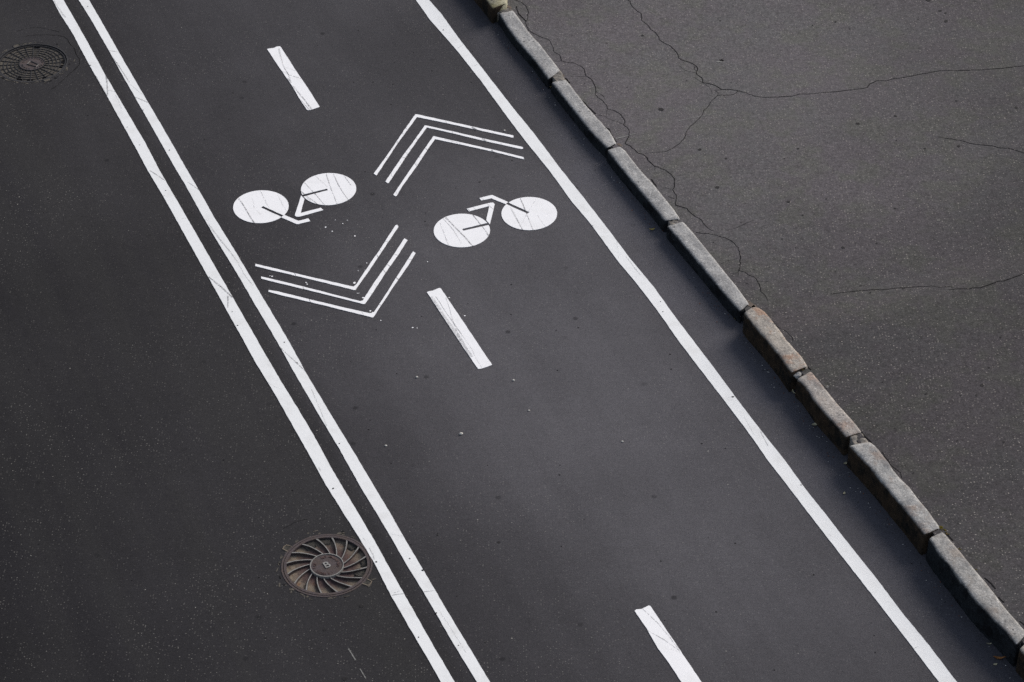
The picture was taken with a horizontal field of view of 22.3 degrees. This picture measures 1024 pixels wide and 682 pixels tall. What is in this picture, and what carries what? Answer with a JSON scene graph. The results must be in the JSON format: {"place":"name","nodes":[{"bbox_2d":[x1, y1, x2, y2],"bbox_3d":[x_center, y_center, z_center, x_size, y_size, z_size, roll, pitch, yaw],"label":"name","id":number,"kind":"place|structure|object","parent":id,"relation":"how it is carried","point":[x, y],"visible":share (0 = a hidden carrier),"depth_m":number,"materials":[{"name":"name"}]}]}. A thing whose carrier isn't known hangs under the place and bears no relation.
{"place":"outdoors","nodes":[
{"label":"outdoors","id":0,"kind":"place"},
{"bbox_2d":[0,0,1023,681],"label":"road","id":1,"kind":"structure","parent":0,"point":[166,496],"depth_m":20.23,"materials":[{"name":"grey asphalt"}]},
{"bbox_2d":[0,43,67,81],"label":"manhole cover","id":2,"kind":"object","parent":1,"relation":"in","point":[36,62],"visible":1,"depth_m":24.15,"materials":[{"name":"metal"}]},
{"bbox_2d":[0,42,74,83],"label":"grit","id":3,"kind":"object","parent":1,"relation":"on","point":[66,68],"visible":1,"depth_m":24.00,"materials":[{"name":"stone"}]},
{"bbox_2d":[53,0,453,681],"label":"lane line","id":4,"kind":"object","parent":1,"relation":"on","point":[317,456],"visible":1,"depth_m":20.59,"materials":[{"name":"paint"}]},
{"bbox_2d":[79,0,489,681],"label":"lane line","id":5,"kind":"object","parent":1,"relation":"on","point":[399,540],"visible":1,"depth_m":20.57,"materials":[{"name":"paint"}]},
{"bbox_2d":[267,46,319,109],"bbox_3d":[-2.011,-2.422,23.923,0.131,0.004,1.141,-15,41,-18],"label":"lane marking","id":6,"kind":"object","parent":1,"relation":"on","point":[293,77],"visible":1,"depth_m":23.91,"materials":[{"name":"paint"}]},
{"bbox_2d":[233,173,355,223],"bbox_3d":[-1.844,-1.198,22.384,1.100,0.004,0.620,-16,41,-19],"label":"bicycle marking","id":7,"kind":"object","parent":1,"relation":"on","point":[340,188],"visible":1,"depth_m":22.41,"materials":[{"name":"paint"}]},
{"bbox_2d":[276,530,374,599],"bbox_3d":[-1.344,1.620,18.844,0.727,0.001,0.733,0,38,0],"label":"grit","id":8,"kind":"object","parent":1,"relation":"on","point":[281,556],"visible":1,"depth_m":18.73,"materials":[{"name":"stone"}]},
{"bbox_2d":[281,534,372,596],"bbox_3d":[-1.341,1.643,18.854,0.670,0.055,0.662,0,38,0],"label":"manhole cover","id":9,"kind":"object","parent":1,"relation":"in","point":[326,565],"visible":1,"depth_m":18.85,"materials":[{"name":"metal"}]},
{"bbox_2d":[255,225,414,317],"bbox_3d":[-1.343,-0.505,21.513,1.332,0.004,1.091,-17,41,-20],"label":"chevron marking","id":10,"kind":"object","parent":1,"relation":"on","point":[381,275],"visible":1,"depth_m":21.47,"materials":[{"name":"paint"}]},
{"bbox_2d":[374,114,523,195],"bbox_3d":[-0.544,-1.556,22.835,1.169,0.004,1.247,13,40,16],"label":"chevron marking","id":11,"kind":"object","parent":1,"relation":"on","point":[397,166],"visible":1,"depth_m":23.08,"materials":[{"name":"paint"}]},
{"bbox_2d":[427,288,491,368],"bbox_3d":[-0.430,-0.106,21.012,0.131,0.004,1.108,-15,41,-18],"label":"lane marking","id":12,"kind":"object","parent":1,"relation":"on","point":[460,330],"visible":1,"depth_m":21.00,"materials":[{"name":"paint"}]},
{"bbox_2d":[474,0,506,23],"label":"kerbstone","id":13,"kind":"object","parent":1,"relation":"on","point":[491,9],"visible":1,"depth_m":24.66,"materials":[{"name":"stone"}]},
{"bbox_2d":[434,195,556,247],"bbox_3d":[-0.165,-1.053,22.202,1.104,0.004,0.625,-15,41,-18],"label":"bicycle marking","id":14,"kind":"object","parent":1,"relation":"on","point":[449,231],"visible":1,"depth_m":22.17,"materials":[{"name":"paint"}]},
{"bbox_2d":[498,9,512,19],"bbox_3d":[-0.071,-3.105,24.689,0.156,0.102,0.047,-14,41,-17],"label":"mortar joint","id":15,"kind":"object","parent":1,"relation":"on","point":[504,10],"visible":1,"depth_m":24.66,"materials":[{"name":"grey concrete"}]},
{"bbox_2d":[498,11,559,88],"bbox_3d":[0.166,-2.707,24.233,0.183,0.147,1.255,-14,41,-17],"label":"kerbstone","id":16,"kind":"object","parent":1,"relation":"on","point":[531,50],"visible":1,"depth_m":24.17,"materials":[{"name":"grey stone"}]},
{"bbox_2d":[552,71,564,82],"bbox_3d":[0.418,-2.390,23.790,0.102,0.101,0.180,-11,40,-13],"label":"mortar joint","id":17,"kind":"object","parent":1,"relation":"on","point":[558,76],"visible":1,"depth_m":23.75,"materials":[{"name":"grey concrete"}]},
{"bbox_2d":[551,80,615,157],"bbox_3d":[0.651,-1.984,23.320,0.170,0.152,1.179,-15,41,-19],"label":"kerbstone","id":18,"kind":"object","parent":1,"relation":"on","point":[594,130],"visible":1,"depth_m":23.25,"materials":[{"name":"grey stone"}]},
{"bbox_2d":[606,147,679,231],"bbox_3d":[1.130,-1.300,22.454,0.163,0.158,1.194,-15,41,-18],"label":"kerbstone","id":19,"kind":"object","parent":1,"relation":"on","point":[646,193],"visible":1,"depth_m":22.39,"materials":[{"name":"grey stone"}]},
{"bbox_2d":[635,605,700,681],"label":"lane marking","id":20,"kind":"object","parent":1,"relation":"on","point":[670,651],"visible":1,"depth_m":18.20,"materials":[{"name":"paint"}]},
{"bbox_2d":[668,220,677,225],"bbox_3d":[1.378,-0.971,22.003,0.120,0.105,0.069,-15,41,-19],"label":"mortar joint","id":21,"kind":"object","parent":1,"relation":"on","point":[671,222],"visible":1,"depth_m":21.98,"materials":[{"name":"grey concrete"}]},
{"bbox_2d":[416,0,956,681],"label":"lane line","id":22,"kind":"object","parent":1,"relation":"on","point":[878,592],"visible":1,"depth_m":20.58,"materials":[{"name":"paint"}]},
{"bbox_2d":[666,222,748,322],"bbox_3d":[1.641,-0.561,21.522,0.168,0.162,1.305,-16,41,-19],"label":"kerbstone","id":23,"kind":"object","parent":1,"relation":"on","point":[686,243],"visible":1,"depth_m":21.47,"materials":[{"name":"grey stone"}]},
{"bbox_2d":[743,307,807,391],"bbox_3d":[2.085,0.068,20.671,0.180,0.237,0.872,-15,41,-18],"label":"kerbstone","id":24,"kind":"object","parent":1,"relation":"on","point":[773,347],"visible":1,"depth_m":20.59,"materials":[{"name":"grey concrete"}]},
{"bbox_2d":[793,372,801,378],"bbox_3d":[2.235,0.263,20.295,0.061,0.034,0.079,26,45,29],"label":"stone chip","id":25,"kind":"object","parent":24,"relation":"on","point":[797,375],"visible":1,"depth_m":20.28,"materials":[{"name":"stone"}]},
{"bbox_2d":[795,372,860,454],"bbox_3d":[2.424,0.567,20.055,0.166,0.224,0.811,-15,41,-19],"label":"kerbstone","id":26,"kind":"object","parent":1,"relation":"on","point":[835,423],"visible":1,"depth_m":19.97,"materials":[{"name":"concrete"}]},
{"bbox_2d":[848,433,867,451],"bbox_3d":[2.618,0.809,19.713,0.121,0.170,0.151,-12,40,-15],"label":"mortar joint","id":27,"kind":"object","parent":1,"relation":"on","point":[853,439],"visible":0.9,"depth_m":19.67,"materials":[{"name":"grey concrete"}]},
{"bbox_2d":[847,442,938,554],"bbox_3d":[2.841,1.164,19.290,0.189,0.242,1.092,-16,41,-19],"label":"kerbstone","id":28,"kind":"object","parent":1,"relation":"on","point":[886,486],"visible":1,"depth_m":19.22,"materials":[{"name":"concrete"}]},
{"bbox_2d":[926,532,1023,666],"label":"kerbstone","id":29,"kind":"object","parent":1,"relation":"on","point":[995,623],"visible":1,"depth_m":18.35,"materials":[{"name":"concrete"}]},
{"bbox_2d":[1016,645,1023,679],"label":"kerbstone","id":30,"kind":"object","parent":1,"relation":"on","point":[1020,667],"visible":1,"depth_m":17.92,"materials":[{"name":"grey concrete"}]},
{"bbox_2d":[507,0,1023,646],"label":"pavement","id":31,"kind":"structure","parent":0,"point":[839,184],"depth_m":22.41,"materials":[{"name":"grey asphalt"}]}
]}

